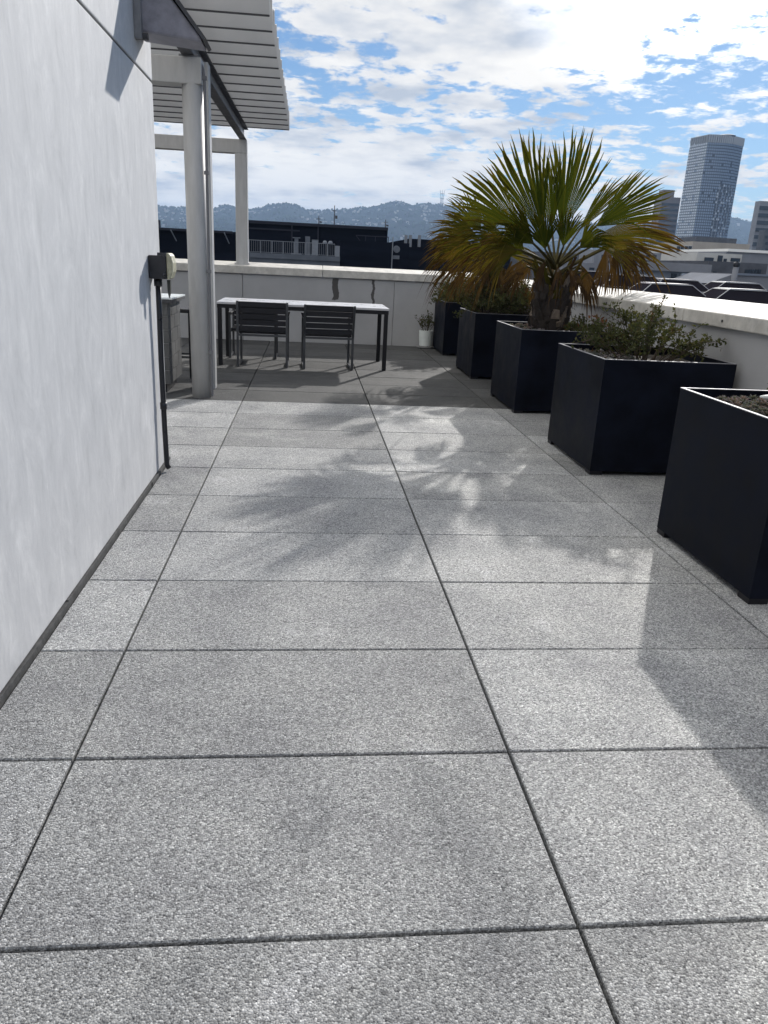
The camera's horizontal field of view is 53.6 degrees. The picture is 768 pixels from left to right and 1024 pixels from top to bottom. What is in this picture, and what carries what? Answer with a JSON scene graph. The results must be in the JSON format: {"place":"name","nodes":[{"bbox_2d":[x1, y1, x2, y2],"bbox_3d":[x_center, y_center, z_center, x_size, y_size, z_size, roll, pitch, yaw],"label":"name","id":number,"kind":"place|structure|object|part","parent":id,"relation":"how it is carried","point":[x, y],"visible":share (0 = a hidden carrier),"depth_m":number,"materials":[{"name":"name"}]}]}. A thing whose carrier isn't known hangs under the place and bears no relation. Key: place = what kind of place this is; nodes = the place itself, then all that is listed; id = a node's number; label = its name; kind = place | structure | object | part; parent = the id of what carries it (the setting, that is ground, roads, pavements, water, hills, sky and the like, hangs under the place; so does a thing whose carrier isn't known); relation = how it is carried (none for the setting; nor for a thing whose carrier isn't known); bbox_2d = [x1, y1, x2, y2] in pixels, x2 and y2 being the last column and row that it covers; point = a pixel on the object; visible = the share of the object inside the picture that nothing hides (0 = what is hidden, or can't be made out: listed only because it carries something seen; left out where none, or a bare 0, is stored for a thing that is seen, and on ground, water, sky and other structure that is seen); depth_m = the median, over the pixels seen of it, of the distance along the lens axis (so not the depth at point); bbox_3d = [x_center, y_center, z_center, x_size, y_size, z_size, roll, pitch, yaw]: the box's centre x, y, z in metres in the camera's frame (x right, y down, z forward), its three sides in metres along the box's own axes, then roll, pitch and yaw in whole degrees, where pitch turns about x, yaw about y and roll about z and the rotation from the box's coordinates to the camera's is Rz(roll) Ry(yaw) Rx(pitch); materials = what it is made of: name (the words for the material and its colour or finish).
{"place":"outdoors","nodes":[
{"label":"outdoors","id":0,"kind":"place"},
{"bbox_2d":[158,220,242,273],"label":"rooftop building","id":1,"kind":"structure","parent":0,"point":[173,241],"depth_m":41.93,"materials":[{"name":"grey"}]},
{"bbox_2d":[243,246,339,277],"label":"roof terrace","id":2,"kind":"structure","parent":0,"point":[295,259],"depth_m":42.63,"materials":[{"name":"grey concrete"}]},
{"bbox_2d":[249,239,334,255],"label":"railing","id":3,"kind":"object","parent":2,"relation":"on","point":[305,249],"visible":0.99,"depth_m":42.50,"materials":[{"name":"grey metal"}]},
{"bbox_2d":[293,237,301,254],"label":"pedestal","id":4,"kind":"object","parent":2,"relation":"on","point":[296,246],"visible":0.74,"depth_m":44.19,"materials":[{"name":"grey concrete"}]},
{"bbox_2d":[305,236,309,254],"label":"cabinet","id":5,"kind":"object","parent":2,"relation":"on","point":[307,238],"visible":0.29,"depth_m":45.08,"materials":[{"name":"grey metal"}]},
{"bbox_2d":[312,240,317,255],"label":"cabinet","id":6,"kind":"object","parent":2,"relation":"on","point":[314,242],"visible":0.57,"depth_m":44.22,"materials":[{"name":"grey metal"}]},
{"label":"door","id":7,"kind":"part","parent":6,"relation":"part of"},
{"bbox_2d":[323,241,332,255],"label":"floodlight","id":8,"kind":"object","parent":2,"relation":"on","point":[330,242],"visible":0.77,"depth_m":44.36,"materials":[{"name":"grey metal"}]},
{"bbox_2d":[248,220,387,255],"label":"rooftop building","id":9,"kind":"structure","parent":0,"point":[275,232],"depth_m":49.78,"materials":[{"name":"grey"}]},
{"bbox_2d":[166,338,510,408],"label":"dark pavement","id":10,"kind":"structure","parent":0,"point":[414,376],"depth_m":8.94,"materials":[{"name":"concrete"}]},
{"bbox_2d":[161,293,184,391],"bbox_3d":[-2.568,-1.716,7.616,1.040,0.905,0.780,1,18,-6],"label":"kitchen counter","id":11,"kind":"object","parent":10,"relation":"on","point":[172,337],"visible":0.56,"depth_m":7.46,"materials":[{"name":"grey tile"}]},
{"bbox_2d":[179,307,191,378],"bbox_3d":[-2.273,-1.873,8.397,0.340,0.740,0.340,1,18,-6],"label":"bar stool","id":12,"kind":"object","parent":10,"relation":"on","point":[184,309],"visible":0.07,"depth_m":8.26,"materials":[{"name":"black metal"}]},
{"bbox_2d":[150,0,288,397],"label":"pergola","id":13,"kind":"object","parent":10,"relation":"on","point":[234,79],"visible":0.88,"depth_m":7.14,"materials":[{"name":"white paint"}]},
{"bbox_2d":[228,308,277,358],"bbox_3d":[-1.774,-2.497,10.386,0.648,0.715,0.588,1,18,-6],"label":"dining chair","id":14,"kind":"object","parent":10,"relation":"on","point":[232,312],"visible":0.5,"depth_m":10.46,"materials":[{"name":"black metal"}]},
{"bbox_2d":[236,301,289,367],"bbox_3d":[-1.521,-2.261,9.595,0.648,0.786,0.538,1,18,-6],"label":"dining chair","id":15,"kind":"object","parent":10,"relation":"on","point":[260,330],"visible":1,"depth_m":9.30,"materials":[{"name":"black metal"}]},
{"bbox_2d":[216,297,388,370],"bbox_3d":[-1.048,-2.333,9.925,2.115,0.768,0.970,1,18,-6],"label":"dining table","id":16,"kind":"object","parent":10,"relation":"on","point":[226,303],"visible":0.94,"depth_m":9.58,"materials":[{"name":"black metal"}]},
{"bbox_2d":[301,304,355,369],"bbox_3d":[-0.713,-2.223,9.602,0.648,0.786,0.638,0,19,-9],"label":"dining chair","id":17,"kind":"object","parent":10,"relation":"on","point":[326,331],"visible":1,"depth_m":9.34,"materials":[{"name":"black metal"}]},
{"bbox_2d":[416,330,433,348],"bbox_3d":[0.682,-2.832,12.462,0.310,0.285,0.310,1,18,-6],"label":"flower pot","id":18,"kind":"object","parent":10,"relation":"on","point":[425,339],"visible":0.98,"depth_m":12.38,"materials":[{"name":"white ceramic"}]},
{"bbox_2d":[415,310,434,330],"bbox_3d":[0.672,-3.100,12.344,0.365,0.356,0.291,-4,19,-20],"label":"potted plant","id":19,"kind":"object","parent":18,"relation":"on","point":[428,321],"visible":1,"depth_m":12.37,"materials":[{"name":"green plant"}]},
{"bbox_2d":[432,300,480,355],"bbox_3d":[1.269,-2.924,12.023,0.817,0.789,1.002,1,18,-6],"label":"planter","id":20,"kind":"object","parent":10,"relation":"on","point":[445,333],"visible":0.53,"depth_m":11.58,"materials":[{"name":"metal"}]},
{"bbox_2d":[429,273,475,304],"bbox_3d":[1.242,-3.444,11.777,1.094,0.556,1.120,1,18,-6],"label":"shrub","id":21,"kind":"object","parent":20,"relation":"on","point":[443,297],"visible":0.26,"depth_m":11.64,"materials":[{"name":"green plant"}]},
{"bbox_2d":[456,308,529,378],"bbox_3d":[1.466,-2.170,9.774,0.862,0.789,1.012,1,18,-6],"label":"planter","id":22,"kind":"object","parent":10,"relation":"on","point":[476,344],"visible":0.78,"depth_m":9.31,"materials":[{"name":"metal"}]},
{"bbox_2d":[418,192,539,314],"bbox_3d":[1.077,-3.168,9.518,1.520,1.618,1.613,-12,23,-37],"label":"palm tree","id":23,"kind":"object","parent":22,"relation":"in","point":[441,238],"visible":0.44,"depth_m":9.35,"materials":[{"name":"green plant"}]},
{"bbox_2d":[451,264,533,316],"bbox_3d":[1.458,-2.748,9.379,1.337,0.718,1.369,1,18,-6],"label":"shrub","id":24,"kind":"object","parent":22,"relation":"on","point":[516,306],"visible":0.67,"depth_m":9.22,"materials":[{"name":"green plant"}]},
{"bbox_2d":[490,321,611,412],"bbox_3d":[1.657,-1.478,7.710,0.882,0.789,1.012,1,18,-6],"label":"planter","id":25,"kind":"object","parent":10,"relation":"on","point":[524,369],"visible":0.68,"depth_m":7.26,"materials":[{"name":"metal"}]},
{"bbox_2d":[509,323,544,329],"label":"pebbles","id":26,"kind":"object","parent":25,"relation":"on","point":[521,325],"visible":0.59,"depth_m":7.72,"materials":[{"name":"grey gravel"}]},
{"bbox_2d":[439,127,687,330],"bbox_3d":[1.798,-2.618,7.238,2.623,1.982,1.529,1,18,-6],"label":"palm tree","id":27,"kind":"object","parent":25,"relation":"in","point":[553,289],"visible":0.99,"depth_m":7.19,"materials":[{"name":"green plant"}]},
{"bbox_2d":[563,313,602,331],"bbox_3d":[1.917,-1.807,7.353,0.406,0.239,0.479,1,18,-6],"label":"shrub","id":28,"kind":"object","parent":25,"relation":"on","point":[569,326],"visible":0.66,"depth_m":7.29,"materials":[{"name":"green plant"}]},
{"bbox_2d":[0,467,767,1023],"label":"pavement","id":29,"kind":"structure","parent":0,"point":[328,747],"depth_m":2.11,"materials":[{"name":"concrete"}]},
{"bbox_2d":[657,387,767,604],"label":"planter","id":30,"kind":"object","parent":29,"relation":"on","point":[713,514],"visible":0.88,"depth_m":3.52,"materials":[{"name":"metal"}]},
{"bbox_2d":[715,394,767,414],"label":"pebbles","id":31,"kind":"object","parent":30,"relation":"on","point":[753,404],"visible":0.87,"depth_m":3.58,"materials":[{"name":"gravel"}]},
{"bbox_2d":[760,395,767,399],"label":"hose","id":32,"kind":"object","parent":30,"relation":"in","point":[765,397],"visible":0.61,"depth_m":3.69,"materials":[{"name":"white plastic"}]},
{"bbox_2d":[165,399,665,476],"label":"pavement","id":33,"kind":"structure","parent":0,"point":[210,434],"depth_m":5.95,"materials":[{"name":"concrete"}]},
{"bbox_2d":[548,343,736,474],"bbox_3d":[1.842,-0.778,5.624,0.917,0.789,0.987,1,18,-6],"label":"planter","id":34,"kind":"object","parent":33,"relation":"on","point":[615,415],"visible":0.77,"depth_m":5.18,"materials":[{"name":"metal"}]},
{"bbox_2d":[579,348,638,359],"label":"pebbles","id":35,"kind":"object","parent":34,"relation":"on","point":[610,355],"visible":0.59,"depth_m":5.40,"materials":[{"name":"grey gravel"}]},
{"bbox_2d":[571,291,726,361],"bbox_3d":[1.873,-1.323,5.425,0.879,0.525,0.999,-9,22,-33],"label":"shrub","id":36,"kind":"object","parent":34,"relation":"on","point":[635,340],"visible":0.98,"depth_m":5.39,"materials":[{"name":"green plant"}]},
{"bbox_2d":[393,235,510,282],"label":"rooftop building","id":37,"kind":"structure","parent":0,"point":[417,249],"depth_m":58.52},
{"bbox_2d":[158,201,750,252],"bbox_3d":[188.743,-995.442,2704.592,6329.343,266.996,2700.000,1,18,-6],"label":"hills","id":38,"kind":"structure","parent":0,"point":[417,231],"depth_m":2689.11,"materials":[{"name":"blue"}]},
{"bbox_2d":[158,204,737,247],"bbox_3d":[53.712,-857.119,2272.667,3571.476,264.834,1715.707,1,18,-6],"label":"hillside town","id":39,"kind":"object","parent":38,"relation":"on","point":[228,211],"visible":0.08,"depth_m":2744.07,"materials":[{"name":"grey"}]},
{"bbox_2d":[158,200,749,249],"bbox_3d":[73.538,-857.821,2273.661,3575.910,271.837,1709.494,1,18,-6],"label":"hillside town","id":40,"kind":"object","parent":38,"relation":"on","point":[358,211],"visible":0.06,"depth_m":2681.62,"materials":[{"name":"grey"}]},
{"bbox_2d":[158,201,751,251],"bbox_3d":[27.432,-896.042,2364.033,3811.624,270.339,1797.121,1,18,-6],"label":"hillside woods","id":41,"kind":"object","parent":38,"relation":"on","point":[224,220],"visible":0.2,"depth_m":2738.19,"materials":[{"name":"green plant"}]},
{"bbox_2d":[154,0,767,224],"label":"sky","id":42,"kind":"structure","parent":0,"point":[389,100],"materials":[{"name":"blue"}]},
{"bbox_2d":[510,251,578,279],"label":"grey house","id":43,"kind":"structure","parent":0,"point":[537,253],"depth_m":156.30,"materials":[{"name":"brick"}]},
{"bbox_2d":[538,262,598,270],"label":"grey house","id":44,"kind":"structure","parent":0,"point":[590,266],"depth_m":94.15,"materials":[{"name":"grey"}]},
{"bbox_2d":[572,250,661,263],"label":"apartment block","id":45,"kind":"structure","parent":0,"point":[596,258],"depth_m":197.60,"materials":[{"name":"grey concrete"}]},
{"bbox_2d":[609,261,711,278],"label":"building","id":46,"kind":"structure","parent":0,"point":[676,269],"depth_m":74.26,"materials":[{"name":"grey"}]},
{"bbox_2d":[671,273,676,278],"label":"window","id":47,"kind":"structure","parent":46,"relation":"in","point":[673,275],"depth_m":74.46,"materials":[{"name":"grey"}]},
{"bbox_2d":[648,190,680,244],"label":"office block","id":48,"kind":"structure","parent":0,"point":[672,203],"depth_m":678.19,"materials":[{"name":"grey concrete"}]},
{"bbox_2d":[649,245,691,252],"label":"apartment block","id":49,"kind":"structure","parent":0,"point":[682,248],"depth_m":237.00,"materials":[{"name":"grey concrete"}]},
{"bbox_2d":[661,252,741,261],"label":"cream house","id":50,"kind":"structure","parent":0,"point":[695,256],"depth_m":130.17,"materials":[{"name":"grey"}]},
{"bbox_2d":[704,257,713,260],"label":"window","id":51,"kind":"structure","parent":50,"relation":"in","point":[706,258],"depth_m":129.71,"materials":[{"name":"grey glass"}]},
{"bbox_2d":[730,258,739,261],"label":"window","id":52,"kind":"structure","parent":50,"relation":"in","point":[732,259],"depth_m":130.14,"materials":[{"name":"grey glass"}]},
{"bbox_2d":[664,241,749,249],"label":"apartment block","id":53,"kind":"structure","parent":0,"point":[703,245],"depth_m":257.60,"materials":[{"name":"white concrete"}]},
{"bbox_2d":[678,237,736,243],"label":"roof plant room","id":54,"kind":"object","parent":53,"relation":"on","point":[711,239],"visible":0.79,"depth_m":259.01,"materials":[{"name":"concrete"}]},
{"bbox_2d":[675,134,744,241],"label":"glass tower","id":55,"kind":"structure","parent":0,"point":[711,178],"depth_m":612.16,"materials":[{"name":"blue"}]},
{"bbox_2d":[660,260,767,273],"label":"dark house","id":56,"kind":"structure","parent":0,"point":[727,267],"depth_m":81.02,"materials":[{"name":"concrete"}]},
{"bbox_2d":[673,272,767,289],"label":"grey house","id":57,"kind":"structure","parent":0,"point":[703,278],"depth_m":65.72,"materials":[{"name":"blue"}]},
{"bbox_2d":[680,249,767,273],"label":"flat roof building","id":58,"kind":"structure","parent":0,"point":[755,256],"depth_m":150.46,"materials":[{"name":"white concrete"}]},
{"bbox_2d":[730,262,739,281],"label":"vent pipe","id":59,"kind":"object","parent":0,"point":[736,265],"visible":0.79,"depth_m":62.96,"materials":[{"name":"white metal"}]},
{"bbox_2d":[748,201,767,249],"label":"office block","id":60,"kind":"structure","parent":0,"point":[760,218],"depth_m":413.78,"materials":[{"name":"grey concrete"}]},
{"bbox_2d":[756,230,767,250],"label":"office block","id":61,"kind":"structure","parent":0,"point":[762,242],"depth_m":298.77,"materials":[{"name":"concrete"}]},
{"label":"terrace ground","id":62,"kind":"structure","parent":0,"visible":0},
{"bbox_2d":[0,0,170,708],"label":"building wall","id":63,"kind":"structure","parent":62,"relation":"on","point":[82,467],"depth_m":2.95,"materials":[{"name":"white paint"}]},
{"bbox_2d":[148,252,175,297],"bbox_3d":[-1.292,-1.381,4.440,0.138,0.253,0.151,1,18,-6],"label":"outlet box","id":64,"kind":"object","parent":63,"relation":"attached to","point":[161,265],"visible":1,"depth_m":4.37,"materials":[{"name":"black plastic"}]},
{"bbox_2d":[154,279,170,468],"bbox_3d":[-1.350,-0.820,4.640,0.053,1.163,0.048,6,18,8],"label":"conduit pipe","id":65,"kind":"object","parent":63,"relation":"attached to","point":[158,285],"visible":0.88,"depth_m":4.62,"materials":[{"name":"black plastic"}]},
{"bbox_2d":[133,0,210,51],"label":"wall bracket","id":66,"kind":"object","parent":63,"relation":"attached to","point":[168,22],"depth_m":3.97,"materials":[{"name":"metal"}]},
{"bbox_2d":[161,258,474,345],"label":"parapet wall","id":67,"kind":"structure","parent":62,"relation":"on","point":[402,298],"depth_m":12.32,"materials":[{"name":"paint"}]},
{"bbox_2d":[518,279,767,389],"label":"parapet wall","id":68,"kind":"structure","parent":62,"relation":"on","point":[741,327],"depth_m":5.51,"materials":[{"name":"paint"}]},
{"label":"parking structure","id":69,"kind":"object","parent":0,"visible":0},
{"bbox_2d":[574,270,602,280],"bbox_3d":[9.639,-10.566,35.654,4.490,1.460,1.820,1,18,-6],"label":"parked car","id":70,"kind":"object","parent":69,"relation":"on","point":[591,273],"visible":0.02,"depth_m":34.82,"materials":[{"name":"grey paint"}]},
{"bbox_3d":[9.391,-10.995,35.486,2.970,0.485,1.600,1,18,-6],"label":"window","id":71,"kind":"part","parent":70,"relation":"part of","materials":[{"name":"black glass"}]},
{"bbox_2d":[594,273,661,289],"bbox_3d":[10.833,-9.518,32.944,4.490,1.460,1.820,1,18,-6],"label":"parked car","id":72,"kind":"object","parent":69,"relation":"on","point":[647,279],"visible":0.06,"depth_m":32.14,"materials":[{"name":"black paint"}]},
{"bbox_3d":[10.585,-9.947,32.776,2.970,0.485,1.600,1,18,-6],"label":"window","id":73,"kind":"part","parent":72,"relation":"part of","materials":[{"name":"black glass"}]},
{"bbox_2d":[628,282,705,297],"bbox_3d":[11.565,-8.476,30.717,4.490,1.460,1.820,1,18,-6],"label":"parked car","id":74,"kind":"object","parent":69,"relation":"on","point":[684,289],"visible":0.16,"depth_m":29.91,"materials":[{"name":"grey paint"}]},
{"bbox_3d":[11.318,-8.904,30.549,2.970,0.485,1.600,1,18,-6],"label":"window","id":75,"kind":"part","parent":74,"relation":"part of","materials":[{"name":"black glass"}]},
{"bbox_2d":[657,278,708,292],"bbox_3d":[13.606,-10.010,35.167,4.490,1.460,1.820,1,18,-6],"label":"parked car","id":76,"kind":"object","parent":69,"relation":"on","point":[698,285],"visible":0.16,"depth_m":34.38,"materials":[{"name":"grey paint"}]},
{"bbox_3d":[13.358,-10.439,34.999,2.970,0.485,1.600,1,18,-6],"label":"window","id":77,"kind":"part","parent":76,"relation":"part of","materials":[{"name":"glass"}]},
{"bbox_2d":[704,281,765,289],"bbox_3d":[15.918,-9.968,35.406,4.490,1.460,1.820,1,18,-6],"label":"parked car","id":78,"kind":"object","parent":69,"relation":"on","point":[726,284],"visible":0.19,"depth_m":34.67,"materials":[{"name":"grey paint"}]},
{"bbox_3d":[16.207,-10.388,35.294,2.970,0.485,1.600,1,18,-6],"label":"window","id":79,"kind":"part","parent":78,"relation":"part of","materials":[{"name":"glass"}]},
{"bbox_2d":[703,287,767,303],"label":"parked car","id":80,"kind":"object","parent":69,"relation":"on","point":[748,295],"visible":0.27,"depth_m":29.23,"materials":[{"name":"white paint"}]},
{"bbox_3d":[13.948,-8.486,29.886,2.970,0.485,1.600,1,18,-6],"label":"window","id":81,"kind":"part","parent":80,"relation":"part of","materials":[{"name":"black glass"}]},
{"label":"ground","id":82,"kind":"structure","parent":0,"visible":0},
{"bbox_2d":[336,235,409,280],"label":"rooftop building","id":83,"kind":"structure","parent":82,"relation":"on","point":[375,254],"depth_m":43.90,"materials":[{"name":"grey"}]}
]}

